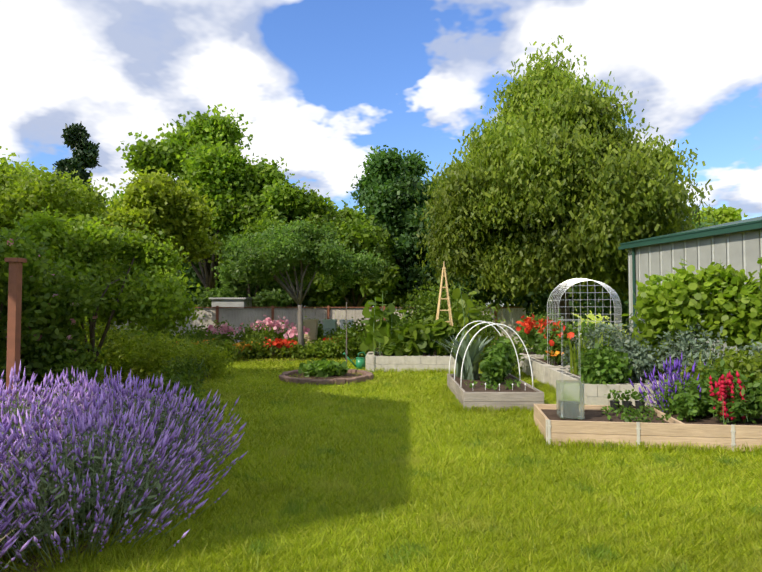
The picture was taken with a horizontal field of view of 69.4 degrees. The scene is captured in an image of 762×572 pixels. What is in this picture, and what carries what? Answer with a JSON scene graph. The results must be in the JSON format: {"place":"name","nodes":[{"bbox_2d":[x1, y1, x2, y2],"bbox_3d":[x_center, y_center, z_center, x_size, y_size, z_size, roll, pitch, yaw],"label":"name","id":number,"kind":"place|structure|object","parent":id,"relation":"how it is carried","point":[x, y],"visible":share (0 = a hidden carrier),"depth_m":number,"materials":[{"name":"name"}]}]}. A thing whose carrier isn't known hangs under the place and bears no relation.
{"place":"outdoors","nodes":[
{"label":"outdoors","id":0,"kind":"place"},
{"bbox_2d":[90,165,221,326],"bbox_3d":[-8.553,-0.962,20.681,4.951,6.980,4.454,0,-2,1],"label":"yellow tree","id":1,"kind":"object","parent":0,"point":[164,202],"depth_m":19.90,"materials":[{"name":"plant"}]},
{"bbox_2d":[234,347,378,360],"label":"border soil","id":2,"kind":"structure","parent":0,"point":[289,357],"depth_m":17.39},
{"bbox_2d":[86,316,361,360],"bbox_3d":[-6.096,1.789,18.542,11.516,1.499,5.372,0,-2,1],"label":"border","id":3,"kind":"object","parent":2,"relation":"on","point":[271,334],"visible":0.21,"depth_m":18.03,"materials":[{"name":"green plant"}]},
{"bbox_2d":[172,338,262,350],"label":"orange flower","id":4,"kind":"object","parent":3,"relation":"on","point":[238,344],"visible":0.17,"depth_m":17.04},
{"bbox_2d":[205,315,309,338],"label":"flowers","id":5,"kind":"object","parent":3,"relation":"on","point":[276,325],"visible":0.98,"depth_m":18.98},
{"bbox_2d":[303,319,318,342],"bbox_3d":[-2.435,1.762,19.128,0.520,1.190,0.600,0,-2,1],"label":"hive","id":6,"kind":"object","parent":2,"relation":"on","point":[312,326],"visible":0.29,"depth_m":18.88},
{"bbox_2d":[322,319,336,335],"bbox_3d":[-1.784,1.766,19.222,0.520,1.190,0.600,0,-2,1],"label":"bin","id":7,"kind":"object","parent":2,"relation":"on","point":[329,324],"visible":0.38,"depth_m":18.98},
{"bbox_2d":[339,319,353,332],"bbox_3d":[-1.185,1.762,19.117,0.520,1.190,0.600,0,-2,1],"label":"hive","id":8,"kind":"object","parent":2,"relation":"on","point":[341,321],"visible":0.17,"depth_m":18.88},
{"bbox_2d":[222,216,395,357],"bbox_3d":[-2.429,0.062,17.941,4.867,4.735,4.737,-1,-2,35],"label":"tree","id":9,"kind":"object","parent":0,"point":[264,256],"depth_m":17.08,"materials":[{"name":"plant"}]},
{"bbox_2d":[95,308,525,343],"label":"fence planks","id":10,"kind":"object","parent":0,"point":[236,317],"visible":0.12,"depth_m":23.95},
{"bbox_2d":[0,0,761,306],"label":"sky","id":11,"kind":"structure","parent":0,"point":[319,84],"materials":[{"name":"blue"}]},
{"bbox_2d":[0,309,761,571],"bbox_3d":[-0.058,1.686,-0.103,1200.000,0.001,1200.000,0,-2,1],"label":"lawn","id":12,"kind":"structure","parent":0,"point":[591,316],"depth_m":4.89,"materials":[{"name":"plant"}]},
{"bbox_2d":[5,258,26,400],"bbox_3d":[-4.319,0.792,6.471,0.160,2.245,0.160,0,-2,1],"label":"post","id":13,"kind":"object","parent":12,"relation":"on","point":[14,312],"visible":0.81,"depth_m":6.45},
{"bbox_2d":[0,221,111,396],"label":"shrub","id":14,"kind":"object","parent":12,"relation":"on","point":[37,310],"depth_m":7.72,"materials":[{"name":"plant"}]},
{"bbox_2d":[0,163,129,283],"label":"tree","id":15,"kind":"object","parent":12,"relation":"on","point":[58,192],"depth_m":10.05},
{"bbox_2d":[52,123,107,209],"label":"tree","id":16,"kind":"object","parent":12,"relation":"on","point":[84,157],"depth_m":41.16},
{"bbox_2d":[0,369,210,571],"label":"foliage","id":17,"kind":"object","parent":12,"relation":"on","point":[37,563],"depth_m":3.81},
{"bbox_2d":[0,360,247,568],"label":"lavender flowers","id":18,"kind":"object","parent":17,"relation":"on","point":[76,392],"visible":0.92,"depth_m":4.39,"materials":[{"name":"plant"}]},
{"bbox_2d":[122,333,209,373],"bbox_3d":[-5.343,1.651,13.759,2.333,1.039,1.048,0,-2,-10],"label":"shrub","id":19,"kind":"object","parent":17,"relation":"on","point":[189,342],"visible":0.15,"depth_m":13.79,"materials":[{"name":"green plant"}]},
{"bbox_2d":[8,206,207,392],"bbox_3d":[-4.762,0.431,9.544,3.636,3.395,2.813,0,-2,1],"label":"tree","id":20,"kind":"object","parent":12,"relation":"on","point":[157,298],"depth_m":8.99,"materials":[{"name":"plant"}]},
{"bbox_2d":[0,332,224,427],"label":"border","id":21,"kind":"object","parent":12,"relation":"on","point":[185,372],"visible":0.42,"depth_m":8.01,"materials":[{"name":"green plant"}]},
{"bbox_2d":[3,238,97,350],"bbox_3d":[-5.275,0.479,7.642,1.913,2.368,2.364,0,-2,1],"label":"flowering shrub","id":22,"kind":"object","parent":21,"relation":"on","point":[74,321],"visible":0.15,"depth_m":7.90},
{"bbox_2d":[0,377,236,571],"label":"lavender","id":23,"kind":"object","parent":12,"relation":"on","point":[71,527],"depth_m":4.09,"materials":[{"name":"plant"}]},
{"bbox_2d":[61,316,243,383],"bbox_3d":[-5.127,1.437,12.187,4.299,1.682,1.999,1,-2,-32],"label":"bush","id":24,"kind":"object","parent":12,"relation":"on","point":[141,356],"visible":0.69,"depth_m":11.82,"materials":[{"name":"green plant"}]},
{"bbox_2d":[97,103,294,291],"bbox_3d":[-9.749,-3.341,31.787,11.643,12.584,9.400,0,-2,1],"label":"tall tree","id":25,"kind":"object","parent":12,"relation":"on","point":[203,152],"depth_m":28.78,"materials":[{"name":"plant"}]},
{"bbox_2d":[209,298,253,318],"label":"neighbour shed","id":26,"kind":"structure","parent":12,"relation":"on","point":[231,302],"depth_m":25.26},
{"bbox_2d":[136,336,358,360],"bbox_3d":[-6.195,1.961,17.329,11.028,0.915,2.864,0,-2,5],"label":"border","id":27,"kind":"object","parent":12,"relation":"on","point":[268,352],"visible":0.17,"depth_m":17.12,"materials":[{"name":"green plant"}]},
{"bbox_2d":[263,337,347,348],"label":"flowers","id":28,"kind":"object","parent":27,"relation":"on","point":[278,343],"visible":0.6,"depth_m":17.16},
{"bbox_2d":[194,227,306,306],"bbox_3d":[-6.327,-0.062,26.904,5.587,5.625,4.964,0,-2,1],"label":"shrub","id":29,"kind":"object","parent":12,"relation":"on","point":[275,294],"depth_m":26.24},
{"bbox_2d":[216,179,340,330],"bbox_3d":[-5.249,-1.218,29.100,7.519,8.110,6.677,0,-2,1],"label":"tall tree","id":30,"kind":"object","parent":12,"relation":"on","point":[310,206],"depth_m":27.55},
{"bbox_2d":[105,306,522,339],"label":"fence posts","id":31,"kind":"object","parent":12,"relation":"on","point":[272,312],"visible":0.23,"depth_m":23.87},
{"bbox_2d":[289,373,361,378],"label":"round bed soil","id":32,"kind":"structure","parent":12,"relation":"on","point":[349,375],"depth_m":12.54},
{"bbox_2d":[298,357,348,377],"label":"leafy plants","id":33,"kind":"object","parent":32,"relation":"on","point":[324,367],"visible":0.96,"depth_m":12.51,"materials":[{"name":"green plant"}]},
{"bbox_2d":[345,302,347,361],"bbox_3d":[-0.837,1.276,13.367,0.050,1.760,0.051,0,-2,1],"label":"pole","id":34,"kind":"object","parent":32,"relation":"on","point":[346,351],"visible":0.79,"depth_m":13.37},
{"bbox_2d":[279,369,373,384],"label":"round bed stones","id":35,"kind":"object","parent":12,"relation":"on","point":[367,375],"visible":0.71,"depth_m":11.85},
{"bbox_2d":[343,352,365,368],"bbox_3d":[-0.710,1.973,14.615,0.647,0.453,0.263,0,-2,-12],"label":"watering can","id":36,"kind":"object","parent":12,"relation":"on","point":[360,361],"visible":0.92,"depth_m":14.55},
{"bbox_2d":[303,200,406,321],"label":"tree","id":37,"kind":"object","parent":12,"relation":"on","point":[357,228],"depth_m":27.27,"materials":[{"name":"plant"}]},
{"bbox_2d":[346,145,439,312],"bbox_3d":[0.885,-2.604,33.443,7.384,11.157,7.364,0,-2,1],"label":"dark tree","id":38,"kind":"object","parent":12,"relation":"on","point":[389,184],"depth_m":31.03,"materials":[{"name":"plant"}]},
{"bbox_2d":[366,367,479,372],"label":"tufts","id":39,"kind":"object","parent":12,"relation":"on","point":[410,370],"visible":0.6,"depth_m":13.79,"materials":[{"name":"green plant"}]},
{"bbox_2d":[332,276,524,376],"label":"greens","id":40,"kind":"object","parent":12,"relation":"on","point":[420,314],"visible":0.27,"depth_m":17.44,"materials":[{"name":"green plant"}]},
{"bbox_2d":[382,316,475,355],"bbox_3d":[1.276,1.425,14.525,2.519,1.251,1.259,0,-2,1],"label":"squash","id":41,"kind":"object","parent":12,"relation":"on","point":[415,340],"visible":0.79,"depth_m":14.24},
{"bbox_2d":[360,300,390,351],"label":"leafy plant","id":42,"kind":"object","parent":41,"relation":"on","point":[368,328],"visible":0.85,"depth_m":14.49,"materials":[{"name":"green plant"}]},
{"bbox_2d":[364,310,390,351],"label":"leafy plant","id":43,"kind":"object","parent":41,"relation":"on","point":[368,339],"visible":0.44,"depth_m":14.66,"materials":[{"name":"green plant"}]},
{"bbox_2d":[367,294,399,346],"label":"leafy plant","id":44,"kind":"object","parent":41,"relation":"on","point":[386,312],"visible":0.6,"depth_m":14.65,"materials":[{"name":"green plant"}]},
{"bbox_2d":[373,303,406,347],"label":"leafy plant","id":45,"kind":"object","parent":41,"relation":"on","point":[380,338],"visible":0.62,"depth_m":14.38,"materials":[{"name":"green plant"}]},
{"bbox_2d":[450,288,478,338],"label":"leafy plant","id":46,"kind":"object","parent":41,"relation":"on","point":[456,294],"visible":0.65,"depth_m":14.71,"materials":[{"name":"green plant"}]},
{"bbox_2d":[454,299,484,350],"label":"leafy plant","id":47,"kind":"object","parent":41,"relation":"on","point":[457,313],"visible":0.46,"depth_m":14.91,"materials":[{"name":"green plant"}]},
{"bbox_2d":[170,205,718,328],"bbox_3d":[-2.351,-0.465,40.027,90.788,12.039,10.326,0,-2,1],"label":"hedge","id":48,"kind":"object","parent":12,"relation":"on","point":[602,309],"visible":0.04,"depth_m":37.86,"materials":[{"name":"green plant"}]},
{"bbox_2d":[435,383,463,411],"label":"tufts","id":49,"kind":"object","parent":12,"relation":"on","point":[452,396],"visible":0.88,"depth_m":9.71,"materials":[{"name":"green plant"}]},
{"bbox_2d":[447,381,463,405],"bbox_3d":[1.353,1.962,9.981,0.040,0.145,2.316,0,-2,1],"label":"raised bed board","id":50,"kind":"object","parent":12,"relation":"on","point":[453,391],"visible":0.38,"depth_m":9.84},
{"bbox_2d":[447,374,464,400],"bbox_3d":[1.353,1.812,9.986,0.040,0.145,2.316,0,-2,1],"label":"raised bed side","id":51,"kind":"object","parent":50,"relation":"on","point":[455,385],"visible":0.75,"depth_m":9.84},
{"bbox_2d":[389,200,522,306],"bbox_3d":[4.058,-1.123,30.037,7.712,7.988,6.023,0,-2,1],"label":"tree","id":52,"kind":"object","parent":12,"relation":"on","point":[406,249],"depth_m":29.24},
{"bbox_2d":[461,327,500,363],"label":"blades","id":53,"kind":"object","parent":12,"relation":"on","point":[487,338],"visible":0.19,"depth_m":15.61,"materials":[{"name":"green plant"}]},
{"bbox_2d":[458,403,533,412],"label":"tufts","id":54,"kind":"object","parent":12,"relation":"on","point":[501,410],"visible":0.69,"depth_m":8.70,"materials":[{"name":"green plant"}]},
{"bbox_2d":[464,401,543,410],"bbox_3d":[1.962,1.920,8.796,1.280,0.145,0.040,0,-2,1],"label":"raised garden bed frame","id":55,"kind":"object","parent":12,"relation":"on","point":[500,404],"visible":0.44,"depth_m":8.78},
{"bbox_2d":[463,392,543,401],"bbox_3d":[1.962,1.770,8.802,1.280,0.145,0.040,0,-2,1],"label":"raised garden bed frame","id":56,"kind":"object","parent":55,"relation":"on","point":[503,396],"visible":1,"depth_m":8.78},
{"bbox_2d":[510,374,541,391],"bbox_3d":[2.593,1.812,9.975,0.040,0.145,2.316,0,-2,1],"label":"raised bed edge","id":57,"kind":"object","parent":12,"relation":"on","point":[527,384],"visible":0.33,"depth_m":9.75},
{"bbox_2d":[519,348,544,366],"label":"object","id":58,"kind":"object","parent":12,"relation":"on","point":[529,355],"visible":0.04,"depth_m":14.34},
{"bbox_2d":[520,417,547,445],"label":"tufts","id":59,"kind":"object","parent":12,"relation":"on","point":[530,422],"visible":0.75,"depth_m":7.18,"materials":[{"name":"green plant"}]},
{"bbox_2d":[534,415,545,438],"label":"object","id":60,"kind":"object","parent":12,"relation":"on","point":[541,428],"visible":0.27,"depth_m":7.15,"materials":[{"name":"brown wood"}]},
{"bbox_2d":[534,404,548,429],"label":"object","id":61,"kind":"object","parent":60,"relation":"on","point":[540,415],"visible":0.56,"depth_m":7.14,"materials":[{"name":"brown wood"}]},
{"bbox_2d":[514,308,598,384],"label":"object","id":62,"kind":"object","parent":12,"relation":"on","point":[535,340],"depth_m":12.49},
{"bbox_2d":[516,314,573,345],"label":"flowers","id":63,"kind":"object","parent":62,"relation":"on","point":[527,323],"visible":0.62,"depth_m":13.21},
{"bbox_2d":[538,359,567,364],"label":"soil","id":64,"kind":"structure","parent":62,"relation":"in","point":[543,360],"depth_m":13.07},
{"bbox_2d":[545,350,563,355],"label":"flower","id":65,"kind":"object","parent":62,"relation":"in","point":[556,353],"visible":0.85,"depth_m":12.11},
{"bbox_2d":[542,382,587,404],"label":"tufts","id":66,"kind":"object","parent":12,"relation":"on","point":[551,387],"visible":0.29,"depth_m":10.74,"materials":[{"name":"green plant"}]},
{"bbox_2d":[547,278,621,364],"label":"garden arch","id":67,"kind":"structure","parent":12,"relation":"on","point":[617,314],"depth_m":12.41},
{"bbox_2d":[552,320,618,363],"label":"flowers","id":68,"kind":"object","parent":67,"relation":"attached to","point":[564,351],"visible":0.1,"depth_m":12.16,"materials":[{"name":"green plant"}]},
{"bbox_2d":[547,433,636,447],"bbox_3d":[2.521,1.842,6.577,1.036,0.146,0.036,0,-2,8],"label":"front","id":69,"kind":"object","parent":12,"relation":"on","point":[559,437],"visible":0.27,"depth_m":6.56,"materials":[{"name":"brown wood"}]},
{"bbox_2d":[550,420,636,434],"bbox_3d":[2.521,1.692,6.582,1.036,0.146,0.036,0,-2,8],"label":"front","id":70,"kind":"object","parent":69,"relation":"on","point":[595,427],"visible":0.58,"depth_m":6.56,"materials":[{"name":"brown wood"}]},
{"bbox_2d":[562,318,663,382],"bbox_3d":[4.270,1.271,10.210,1.359,1.314,2.193,0,-2,1],"label":"shrub","id":71,"kind":"object","parent":12,"relation":"on","point":[642,361],"visible":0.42,"depth_m":9.66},
{"bbox_2d":[546,419,735,450],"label":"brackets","id":72,"kind":"object","parent":12,"relation":"on","point":[638,428],"visible":0.85,"depth_m":6.48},
{"bbox_2d":[542,437,761,455],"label":"tufts","id":73,"kind":"object","parent":12,"relation":"on","point":[755,448],"visible":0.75,"depth_m":6.39,"materials":[{"name":"green plant"}]},
{"bbox_2d":[640,435,731,449],"bbox_3d":[3.552,1.838,6.441,1.036,0.146,0.035,0,-2,8],"label":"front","id":74,"kind":"object","parent":12,"relation":"on","point":[713,441],"visible":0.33,"depth_m":6.42,"materials":[{"name":"brown wood"}]},
{"bbox_2d":[640,422,730,437],"bbox_3d":[3.552,1.688,6.446,1.036,0.146,0.035,0,-2,8],"label":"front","id":75,"kind":"object","parent":74,"relation":"on","point":[687,430],"visible":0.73,"depth_m":6.43,"materials":[{"name":"brown wood"}]},
{"bbox_2d":[620,312,761,384],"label":"shrubs","id":76,"kind":"object","parent":12,"relation":"on","point":[683,346],"visible":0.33,"depth_m":9.30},
{"bbox_2d":[621,257,761,362],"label":"grape leaves","id":77,"kind":"object","parent":76,"relation":"on","point":[717,293],"visible":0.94,"depth_m":9.53,"materials":[{"name":"plant"}]},
{"bbox_2d":[674,259,724,283],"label":"vine leaves","id":78,"kind":"object","parent":77,"relation":"attached to","point":[679,274],"visible":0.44,"depth_m":9.86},
{"bbox_2d":[676,313,756,365],"bbox_3d":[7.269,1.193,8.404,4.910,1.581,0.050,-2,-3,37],"label":"shrub","id":79,"kind":"object","parent":12,"relation":"on","point":[716,338],"visible":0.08,"depth_m":9.55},
{"bbox_2d":[691,204,747,225],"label":"trees","id":80,"kind":"object","parent":12,"relation":"on","point":[723,215],"visible":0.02,"depth_m":58.09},
{"bbox_2d":[735,438,761,451],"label":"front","id":81,"kind":"object","parent":12,"relation":"on","point":[741,441],"visible":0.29,"depth_m":6.33,"materials":[{"name":"brown wood"}]},
{"bbox_2d":[735,425,761,438],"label":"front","id":82,"kind":"object","parent":81,"relation":"on","point":[750,431],"visible":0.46,"depth_m":6.34,"materials":[{"name":"brown wood"}]},
{"bbox_3d":[-9.030,-0.038,15.840,4.002,4.801,2.968,0,-2,1],"label":"wood","id":83,"kind":"object","parent":12,"relation":"on","visible":0},
{"bbox_2d":[56,204,137,332],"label":"tree","id":84,"kind":"object","parent":83,"relation":"attached to","point":[117,270],"depth_m":14.87,"materials":[{"name":"green plant"}]},
{"bbox_3d":[-15.520,-0.693,22.186,4.657,6.568,5.894,0,-2,1],"label":"tree wood","id":85,"kind":"object","parent":12,"relation":"on","visible":0},
{"bbox_2d":[0,146,45,182],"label":"tree","id":86,"kind":"object","parent":85,"relation":"attached to","point":[3,162],"depth_m":20.59,"materials":[{"name":"green plant"}]},
{"bbox_2d":[366,352,455,371],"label":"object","id":87,"kind":"object","parent":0,"point":[373,362],"visible":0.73,"depth_m":13.90,"materials":[{"name":"grey concrete"}]},
{"bbox_2d":[375,354,451,355],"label":"soil","id":88,"kind":"structure","parent":87,"relation":"in","point":[423,355],"depth_m":14.65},
{"bbox_2d":[433,262,453,355],"bbox_3d":[1.696,0.601,14.779,0.646,2.552,0.646,0,-2,1],"label":"obelisk","id":89,"kind":"object","parent":88,"relation":"on","point":[447,298],"visible":0.67,"depth_m":14.71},
{"bbox_2d":[452,376,535,391],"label":"soil","id":90,"kind":"structure","parent":0,"point":[478,387],"depth_m":9.54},
{"bbox_2d":[431,330,494,380],"bbox_3d":[1.671,1.312,10.761,1.405,0.965,1.577,0,-2,1],"label":"agave plant","id":91,"kind":"object","parent":90,"relation":"on","point":[470,370],"visible":0.79,"depth_m":10.45,"materials":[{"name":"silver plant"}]},
{"bbox_2d":[449,321,533,388],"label":"hoops","id":92,"kind":"object","parent":90,"relation":"on","point":[492,324],"visible":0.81,"depth_m":10.24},
{"bbox_2d":[464,377,520,389],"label":"seedling","id":93,"kind":"object","parent":90,"relation":"on","point":[508,385],"visible":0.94,"depth_m":9.34,"materials":[{"name":"green plant"}]},
{"bbox_2d":[479,336,515,384],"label":"greens","id":94,"kind":"object","parent":90,"relation":"on","point":[497,363],"visible":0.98,"depth_m":10.08,"materials":[{"name":"green plant"}]},
{"bbox_2d":[414,35,714,328],"bbox_3d":[7.385,-3.788,22.708,12.024,12.770,10.190,0,-2,1],"label":"tree","id":95,"kind":"object","parent":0,"point":[525,158],"depth_m":20.58,"materials":[{"name":"plant"}]},
{"bbox_2d":[567,331,612,374],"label":"iris","id":96,"kind":"object","parent":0,"point":[574,369],"visible":0.31,"depth_m":10.64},
{"bbox_2d":[570,341,632,386],"bbox_3d":[3.762,1.414,9.327,1.060,0.952,0.916,0,-2,1],"label":"bush","id":97,"kind":"object","parent":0,"point":[604,365],"visible":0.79,"depth_m":9.12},
{"bbox_2d":[541,409,668,422],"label":"soil","id":98,"kind":"structure","parent":0,"point":[590,415],"depth_m":7.16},
{"bbox_2d":[558,316,580,381],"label":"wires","id":99,"kind":"object","parent":98,"relation":"on","point":[561,319],"visible":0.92,"depth_m":7.29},
{"bbox_2d":[556,380,584,418],"bbox_3d":[2.451,1.469,7.136,0.329,0.460,0.329,0,-2,1],"label":"cloche","id":100,"kind":"object","parent":98,"relation":"on","point":[570,399],"visible":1,"depth_m":6.99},
{"bbox_2d":[604,388,647,403],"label":"pot plants","id":101,"kind":"object","parent":98,"relation":"on","point":[632,395],"visible":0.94,"depth_m":7.43,"materials":[{"name":"green plant"}]},
{"bbox_2d":[610,400,644,411],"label":"plant pots","id":102,"kind":"object","parent":98,"relation":"on","point":[627,404],"visible":0.69,"depth_m":7.41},
{"bbox_2d":[601,403,670,422],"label":"seedlings","id":103,"kind":"object","parent":98,"relation":"on","point":[625,416],"visible":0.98,"depth_m":6.99,"materials":[{"name":"green plant"}]},
{"bbox_2d":[548,368,672,405],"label":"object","id":104,"kind":"object","parent":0,"point":[594,394],"visible":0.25,"depth_m":8.94,"materials":[{"name":"grey concrete"}]},
{"bbox_2d":[645,346,743,380],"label":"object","id":105,"kind":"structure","parent":0,"point":[659,370],"depth_m":8.81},
{"bbox_2d":[628,229,761,364],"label":"shop walls","id":106,"kind":"structure","parent":0,"point":[738,251],"depth_m":14.21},
{"bbox_2d":[618,224,761,331],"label":"roof trim","id":107,"kind":"structure","parent":106,"relation":"attached to","point":[726,231],"depth_m":14.83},
{"bbox_2d":[619,216,761,245],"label":"roof","id":108,"kind":"structure","parent":106,"relation":"attached to","point":[742,223],"depth_m":14.63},
{"bbox_2d":[664,411,761,425],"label":"soil","id":109,"kind":"structure","parent":0,"point":[709,419],"depth_m":6.83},
{"bbox_2d":[629,353,700,412],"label":"purple flowers","id":110,"kind":"object","parent":109,"relation":"on","point":[677,363],"visible":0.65,"depth_m":7.33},
{"bbox_2d":[653,379,689,414],"bbox_3d":[3.917,1.527,7.341,0.601,0.580,0.626,0,-2,1],"label":"salvia","id":111,"kind":"object","parent":109,"relation":"on","point":[664,398],"visible":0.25,"depth_m":7.31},
{"bbox_2d":[639,363,708,412],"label":"flower stems","id":112,"kind":"object","parent":109,"relation":"on","point":[665,392],"visible":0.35,"depth_m":7.33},
{"bbox_2d":[668,359,761,423],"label":"foliage","id":113,"kind":"object","parent":109,"relation":"on","point":[686,404],"visible":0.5,"depth_m":6.86,"materials":[{"name":"green plant"}]},
{"bbox_2d":[681,346,761,408],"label":"yellow foliage","id":114,"kind":"object","parent":109,"relation":"on","point":[746,366],"visible":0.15,"depth_m":7.24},
{"bbox_2d":[709,371,745,420],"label":"red flowers","id":115,"kind":"object","parent":109,"relation":"on","point":[723,387],"visible":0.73,"depth_m":6.59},
{"bbox_2d":[706,384,752,424],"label":"flowering plant","id":116,"kind":"object","parent":109,"relation":"on","point":[735,405],"visible":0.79,"depth_m":6.57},
{"bbox_2d":[713,396,747,423],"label":"plant stems","id":117,"kind":"object","parent":109,"relation":"on","point":[727,420],"visible":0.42,"depth_m":6.53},
{"bbox_2d":[742,350,761,379],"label":"foliage","id":118,"kind":"object","parent":109,"relation":"on","point":[757,355],"visible":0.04,"depth_m":7.95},
{"label":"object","id":119,"kind":"object","parent":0,"visible":0},
{"bbox_2d":[650,408,684,423],"bbox_3d":[3.625,1.707,6.998,0.036,0.146,1.076,0,-2,7],"label":"wooden board","id":120,"kind":"object","parent":119,"relation":"on","point":[669,420],"visible":0.27,"depth_m":6.89,"materials":[{"name":"brown wood"}]},
{"label":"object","id":121,"kind":"object","parent":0,"visible":0},
{"bbox_2d":[537,404,609,410],"bbox_3d":[2.667,1.731,7.686,1.036,0.146,0.036,0,-2,7],"label":"board","id":122,"kind":"object","parent":121,"relation":"on","point":[587,407],"visible":0.31,"depth_m":7.64,"materials":[{"name":"brown wood"}]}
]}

